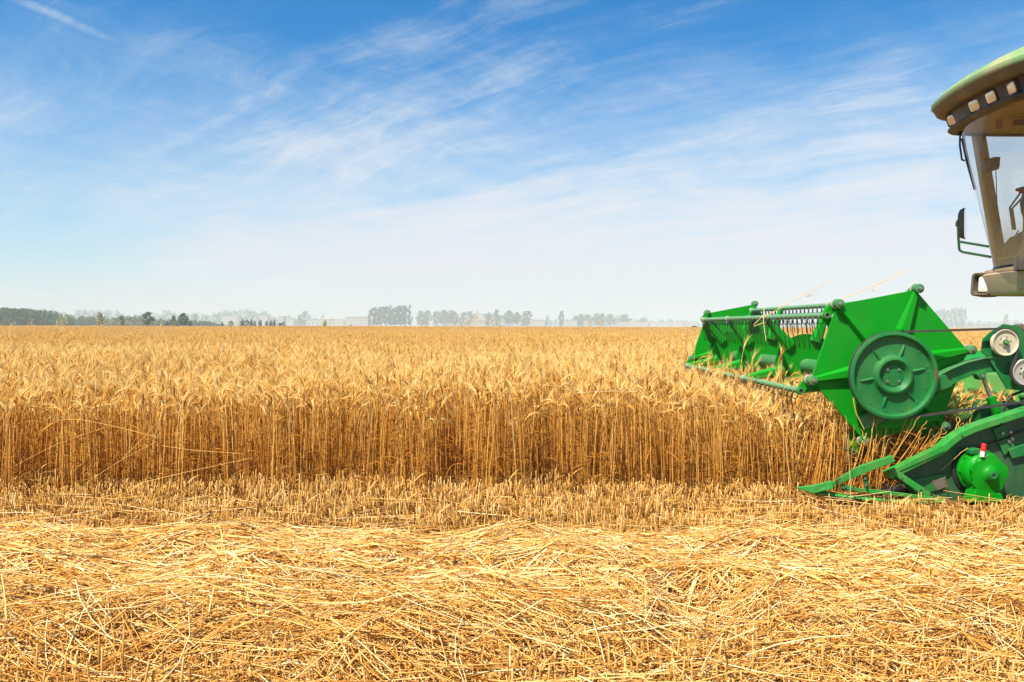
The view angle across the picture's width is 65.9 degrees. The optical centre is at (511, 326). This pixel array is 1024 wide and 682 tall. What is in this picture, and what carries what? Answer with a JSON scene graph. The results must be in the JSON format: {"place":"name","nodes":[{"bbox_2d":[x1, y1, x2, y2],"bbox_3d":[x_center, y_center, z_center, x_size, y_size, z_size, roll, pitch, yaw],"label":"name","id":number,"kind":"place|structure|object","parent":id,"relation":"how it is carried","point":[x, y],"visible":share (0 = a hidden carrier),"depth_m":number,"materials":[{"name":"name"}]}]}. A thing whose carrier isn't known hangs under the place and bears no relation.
{"place":"outdoors","nodes":[
{"label":"outdoors","id":0,"kind":"place"},
{"bbox_2d":[221,316,240,325],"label":"building","id":1,"kind":"structure","parent":0,"point":[225,319],"depth_m":1344.00,"materials":[{"name":"white"}]},
{"bbox_2d":[241,318,259,325],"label":"building","id":2,"kind":"structure","parent":0,"point":[257,320],"depth_m":1365.00,"materials":[{"name":"white"}]},
{"bbox_2d":[257,315,269,325],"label":"building","id":3,"kind":"structure","parent":0,"point":[263,318],"depth_m":1449.00,"materials":[{"name":"white"}]},
{"bbox_2d":[278,316,285,325],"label":"building","id":4,"kind":"structure","parent":0,"point":[281,319],"depth_m":1302.00,"materials":[{"name":"white tile"}]},
{"bbox_2d":[286,319,295,325],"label":"building","id":5,"kind":"structure","parent":0,"point":[290,322],"depth_m":1386.00,"materials":[{"name":"white"}]},
{"bbox_2d":[306,319,345,325],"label":"building","id":6,"kind":"structure","parent":0,"point":[318,322],"depth_m":1260.00,"materials":[{"name":"white"}]},
{"bbox_2d":[346,317,369,325],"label":"building","id":7,"kind":"structure","parent":0,"point":[357,321],"depth_m":1176.00,"materials":[{"name":"white tile"}]},
{"bbox_2d":[472,319,484,325],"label":"building","id":8,"kind":"structure","parent":0,"point":[477,322],"depth_m":1218.00,"materials":[{"name":"white tile"}]},
{"bbox_2d":[0,0,1023,327],"label":"sky","id":9,"kind":"structure","parent":0,"point":[677,160],"materials":[{"name":"blue"}]},
{"bbox_2d":[1,326,1023,681],"bbox_3d":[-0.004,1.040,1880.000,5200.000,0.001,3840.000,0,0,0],"label":"ground","id":10,"kind":"structure","parent":0,"point":[563,472],"depth_m":4.94,"materials":[{"name":"soil"}]},
{"bbox_2d":[0,307,74,325],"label":"dense wood","id":11,"kind":"object","parent":10,"relation":"on","point":[17,316],"visible":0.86,"depth_m":420.60,"materials":[{"name":"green plant"}]},
{"bbox_2d":[95,313,103,325],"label":"tree","id":12,"kind":"object","parent":10,"relation":"on","point":[101,315],"visible":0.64,"depth_m":261.77,"materials":[{"name":"brown plant"}]},
{"bbox_2d":[62,315,225,325],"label":"tree belt","id":13,"kind":"object","parent":10,"relation":"on","point":[81,320],"visible":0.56,"depth_m":560.02,"materials":[{"name":"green plant"}]},
{"bbox_2d":[142,312,155,325],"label":"tree","id":14,"kind":"object","parent":10,"relation":"on","point":[146,315],"visible":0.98,"depth_m":261.84,"materials":[{"name":"green plant"}]},
{"bbox_2d":[169,315,175,325],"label":"tree","id":15,"kind":"object","parent":10,"relation":"on","point":[174,320],"visible":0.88,"depth_m":261.88,"materials":[{"name":"green plant"}]},
{"bbox_2d":[48,309,315,325],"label":"wood","id":16,"kind":"object","parent":10,"relation":"on","point":[108,316],"visible":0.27,"depth_m":1651.64,"materials":[{"name":"grey plant"}]},
{"bbox_2d":[178,312,188,325],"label":"tree","id":17,"kind":"object","parent":10,"relation":"on","point":[185,318],"visible":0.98,"depth_m":261.71,"materials":[{"name":"green plant"}]},
{"bbox_2d":[296,314,300,325],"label":"poplar","id":18,"kind":"object","parent":10,"relation":"on","point":[298,319],"visible":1,"depth_m":1469.93,"materials":[{"name":"grey plant"}]},
{"bbox_2d":[301,310,307,325],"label":"poplar","id":19,"kind":"object","parent":10,"relation":"on","point":[304,316],"visible":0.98,"depth_m":1469.33,"materials":[{"name":"grey plant"}]},
{"bbox_2d":[368,307,376,325],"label":"poplar","id":20,"kind":"object","parent":10,"relation":"on","point":[372,314],"visible":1,"depth_m":1154.34,"materials":[{"name":"grey plant"}]},
{"bbox_2d":[373,309,381,325],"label":"poplar","id":21,"kind":"object","parent":10,"relation":"on","point":[378,315],"visible":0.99,"depth_m":1154.56,"materials":[{"name":"grey plant"}]},
{"bbox_2d":[377,306,386,325],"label":"poplar","id":22,"kind":"object","parent":10,"relation":"on","point":[383,309],"visible":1,"depth_m":1154.76,"materials":[{"name":"grey plant"}]},
{"bbox_2d":[381,306,392,325],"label":"poplar","id":23,"kind":"object","parent":10,"relation":"on","point":[386,318],"visible":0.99,"depth_m":1154.41,"materials":[{"name":"grey plant"}]},
{"bbox_2d":[387,307,395,325],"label":"poplar","id":24,"kind":"object","parent":10,"relation":"on","point":[393,316],"visible":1,"depth_m":1153.29,"materials":[{"name":"grey plant"}]},
{"bbox_2d":[392,305,401,325],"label":"poplar","id":25,"kind":"object","parent":10,"relation":"on","point":[397,314],"visible":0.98,"depth_m":1153.63,"materials":[{"name":"grey plant"}]},
{"bbox_2d":[397,305,408,325],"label":"poplar","id":26,"kind":"object","parent":10,"relation":"on","point":[401,322],"visible":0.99,"depth_m":1154.43,"materials":[{"name":"grey plant"}]},
{"bbox_2d":[402,305,410,325],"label":"poplar","id":27,"kind":"object","parent":10,"relation":"on","point":[405,311],"visible":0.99,"depth_m":1154.83,"materials":[{"name":"grey plant"}]},
{"bbox_2d":[414,310,424,325],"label":"grove tree","id":28,"kind":"object","parent":10,"relation":"on","point":[419,317],"visible":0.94,"depth_m":1467.77,"materials":[{"name":"grey plant"}]},
{"bbox_2d":[422,310,431,325],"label":"grove tree","id":29,"kind":"object","parent":10,"relation":"on","point":[427,319],"visible":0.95,"depth_m":1466.65,"materials":[{"name":"grey plant"}]},
{"bbox_2d":[431,311,443,325],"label":"grove tree","id":30,"kind":"object","parent":10,"relation":"on","point":[434,315],"visible":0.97,"depth_m":1465.95,"materials":[{"name":"grey plant"}]},
{"bbox_2d":[437,310,449,325],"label":"grove tree","id":31,"kind":"object","parent":10,"relation":"on","point":[441,314],"visible":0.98,"depth_m":1466.82,"materials":[{"name":"grey plant"}]},
{"bbox_2d":[443,310,458,325],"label":"grove tree","id":32,"kind":"object","parent":10,"relation":"on","point":[450,321],"visible":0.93,"depth_m":1465.73,"materials":[{"name":"grey plant"}]},
{"bbox_2d":[449,313,460,323],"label":"grove tree","id":33,"kind":"object","parent":10,"relation":"on","point":[454,319],"visible":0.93,"depth_m":1467.29,"materials":[{"name":"grey plant"}]},
{"bbox_2d":[458,311,467,325],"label":"grove tree","id":34,"kind":"object","parent":10,"relation":"on","point":[463,316],"visible":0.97,"depth_m":1467.76,"materials":[{"name":"grey plant"}]},
{"bbox_2d":[465,311,474,325],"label":"grove tree","id":35,"kind":"object","parent":10,"relation":"on","point":[471,316],"visible":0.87,"depth_m":1466.80,"materials":[{"name":"grey plant"}]},
{"bbox_2d":[484,313,493,325],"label":"grove tree","id":36,"kind":"object","parent":10,"relation":"on","point":[488,316],"visible":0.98,"depth_m":1362.79,"materials":[{"name":"grey plant"}]},
{"bbox_2d":[0,325,991,500],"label":"wheat field","id":37,"kind":"structure","parent":10,"relation":"on","point":[378,392],"depth_m":5.36,"materials":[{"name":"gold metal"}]},
{"bbox_2d":[6,427,104,472],"bbox_3d":[-2.738,0.746,4.730,0.604,0.285,0.003,0,0,0],"label":"bent stalk","id":38,"kind":"object","parent":37,"relation":"attached to","point":[50,447],"visible":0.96,"depth_m":4.73,"materials":[{"name":"plant"}]},
{"bbox_2d":[41,419,154,436],"bbox_3d":[-2.486,0.612,4.725,0.720,0.109,0.048,0,0,0],"label":"bent stalk","id":39,"kind":"object","parent":37,"relation":"on","point":[85,420],"visible":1,"depth_m":4.73,"materials":[{"name":"plant"}]},
{"bbox_2d":[85,442,155,483],"bbox_3d":[-2.341,0.817,4.730,0.429,0.254,0.003,0,0,0],"label":"bent stalk","id":40,"kind":"object","parent":37,"relation":"attached to","point":[117,462],"visible":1,"depth_m":4.73,"materials":[{"name":"plant"}]},
{"bbox_2d":[124,419,159,469],"bbox_3d":[-2.217,0.706,4.730,0.217,0.306,0.003,0,0,0],"label":"bent stalk","id":41,"kind":"object","parent":37,"relation":"attached to","point":[143,437],"visible":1,"depth_m":4.73,"materials":[{"name":"plant"}]},
{"bbox_2d":[141,458,248,482],"bbox_3d":[-1.888,0.863,4.730,0.667,0.156,0.003,0,0,0],"label":"bent stalk","id":42,"kind":"object","parent":37,"relation":"attached to","point":[189,471],"visible":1,"depth_m":4.73,"materials":[{"name":"plant"}]},
{"bbox_2d":[165,446,242,453],"bbox_3d":[-1.853,0.739,4.730,0.484,0.048,0.003,0,0,0],"label":"bent stalk","id":43,"kind":"object","parent":37,"relation":"attached to","point":[199,450],"visible":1,"depth_m":4.73,"materials":[{"name":"plant"}]},
{"bbox_2d":[493,309,501,325],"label":"grove tree","id":44,"kind":"object","parent":10,"relation":"on","point":[496,314],"visible":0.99,"depth_m":1363.35,"materials":[{"name":"grey plant"}]},
{"bbox_2d":[502,310,516,323],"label":"grove tree","id":45,"kind":"object","parent":10,"relation":"on","point":[509,313],"visible":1,"depth_m":1363.60,"materials":[{"name":"grey plant"}]},
{"bbox_2d":[0,481,1023,681],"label":"straw","id":46,"kind":"object","parent":10,"relation":"on","point":[176,593],"visible":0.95,"depth_m":2.60,"materials":[{"name":"yellow plant"}]},
{"bbox_2d":[0,457,1023,681],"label":"stubble","id":47,"kind":"object","parent":10,"relation":"on","point":[305,494],"visible":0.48,"depth_m":4.13,"materials":[{"name":"yellow plant"}]},
{"bbox_2d":[513,311,521,325],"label":"grove tree","id":48,"kind":"object","parent":10,"relation":"on","point":[516,321],"visible":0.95,"depth_m":1376.06,"materials":[{"name":"grey plant"}]},
{"bbox_2d":[521,311,533,325],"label":"grove tree","id":49,"kind":"object","parent":10,"relation":"on","point":[526,318],"visible":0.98,"depth_m":1311.45,"materials":[{"name":"grey plant"}]},
{"bbox_2d":[530,320,543,326],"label":"building","id":50,"kind":"structure","parent":10,"relation":"on","point":[538,323],"depth_m":1302.00,"materials":[{"name":"white tile"}]},
{"bbox_2d":[558,311,564,326],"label":"poplar","id":51,"kind":"object","parent":10,"relation":"on","point":[560,318],"visible":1,"depth_m":1259.72,"materials":[{"name":"grey plant"}]},
{"bbox_2d":[577,314,583,326],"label":"grove tree","id":52,"kind":"object","parent":10,"relation":"on","point":[581,317],"visible":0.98,"depth_m":1572.77,"materials":[{"name":"grey plant"}]},
{"bbox_2d":[583,314,593,324],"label":"grove tree","id":53,"kind":"object","parent":10,"relation":"on","point":[587,317],"visible":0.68,"depth_m":1571.55,"materials":[{"name":"grey plant"}]},
{"bbox_2d":[592,313,601,324],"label":"grove tree","id":54,"kind":"object","parent":10,"relation":"on","point":[596,318],"visible":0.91,"depth_m":1571.19,"materials":[{"name":"grey plant"}]},
{"bbox_2d":[598,313,606,326],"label":"grove tree","id":55,"kind":"object","parent":10,"relation":"on","point":[602,321],"visible":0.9,"depth_m":1572.45,"materials":[{"name":"grey plant"}]},
{"bbox_2d":[605,313,616,324],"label":"grove tree","id":56,"kind":"object","parent":10,"relation":"on","point":[609,317],"visible":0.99,"depth_m":1571.04,"materials":[{"name":"grey plant"}]},
{"bbox_2d":[619,314,632,320],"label":"grove tree","id":57,"kind":"object","parent":10,"relation":"on","point":[623,317],"visible":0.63,"depth_m":1597.85,"materials":[{"name":"grey plant"}]},
{"bbox_2d":[432,313,1022,327],"bbox_3d":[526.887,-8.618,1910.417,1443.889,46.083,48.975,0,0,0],"label":"hazy wood","id":58,"kind":"object","parent":10,"relation":"on","point":[808,325],"visible":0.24,"depth_m":1902.48,"materials":[{"name":"grey plant"}]},
{"bbox_2d":[846,434,850,495],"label":"standing stalk","id":59,"kind":"object","parent":10,"relation":"on","point":[849,470],"visible":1,"depth_m":4.55,"materials":[{"name":"plant"}]},
{"bbox_2d":[685,46,1023,504],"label":"combine harvester","id":60,"kind":"object","parent":10,"relation":"on","point":[887,361],"visible":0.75,"depth_m":4.92,"materials":[{"name":"green paint"}]},
{"bbox_2d":[765,282,829,316],"bbox_3d":[1.998,-0.184,5.525,0.474,0.258,0.054,0,0,0],"label":"straw stalk","id":61,"kind":"object","parent":60,"relation":"attached to","point":[795,299],"visible":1,"depth_m":5.55,"materials":[{"name":"beige plant"}]},
{"bbox_2d":[842,269,909,299],"bbox_3d":[2.289,-0.256,5.000,0.459,0.211,0.005,0,0,0],"label":"straw stalk","id":62,"kind":"object","parent":60,"relation":"attached to","point":[874,285],"visible":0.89,"depth_m":5.00,"materials":[{"name":"beige plant"}]},
{"bbox_2d":[697,353,1023,494],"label":"cut wheat","id":63,"kind":"object","parent":10,"relation":"on","point":[898,447],"visible":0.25,"depth_m":5.05,"materials":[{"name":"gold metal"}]},
{"bbox_2d":[939,309,945,321],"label":"poplar","id":64,"kind":"object","parent":10,"relation":"on","point":[942,314],"visible":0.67,"depth_m":1699.82,"materials":[{"name":"grey plant"}]},
{"bbox_2d":[944,310,951,326],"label":"poplar","id":65,"kind":"object","parent":10,"relation":"on","point":[947,324],"visible":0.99,"depth_m":1699.74,"materials":[{"name":"grey plant"}]},
{"bbox_2d":[950,307,956,327],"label":"poplar","id":66,"kind":"object","parent":10,"relation":"on","point":[953,313],"visible":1,"depth_m":1699.94,"materials":[{"name":"grey plant"}]},
{"bbox_2d":[955,308,962,327],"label":"poplar","id":67,"kind":"object","parent":10,"relation":"on","point":[958,315],"visible":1,"depth_m":1698.69,"materials":[{"name":"grey plant"}]},
{"bbox_2d":[960,309,966,327],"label":"poplar","id":68,"kind":"object","parent":10,"relation":"on","point":[963,319],"visible":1,"depth_m":1699.81,"materials":[{"name":"grey plant"}]},
{"bbox_2d":[1003,314,1008,323],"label":"poplar","id":69,"kind":"object","parent":10,"relation":"on","point":[1006,318],"visible":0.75,"depth_m":1699.73,"materials":[{"name":"grey plant"}]},
{"bbox_2d":[563,320,576,326],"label":"building","id":70,"kind":"structure","parent":0,"point":[569,323],"depth_m":1428.00,"materials":[{"name":"white"}]},
{"bbox_2d":[617,321,648,326],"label":"building","id":71,"kind":"structure","parent":0,"point":[633,324],"depth_m":1470.00,"materials":[{"name":"white tile"}]},
{"bbox_2d":[649,322,696,326],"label":"building","id":72,"kind":"structure","parent":0,"point":[668,324],"depth_m":1722.00,"materials":[{"name":"white"}]},
{"bbox_2d":[966,325,991,327],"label":"building","id":73,"kind":"structure","parent":0,"point":[978,326],"depth_m":1344.00,"materials":[{"name":"white tile"}]}
]}

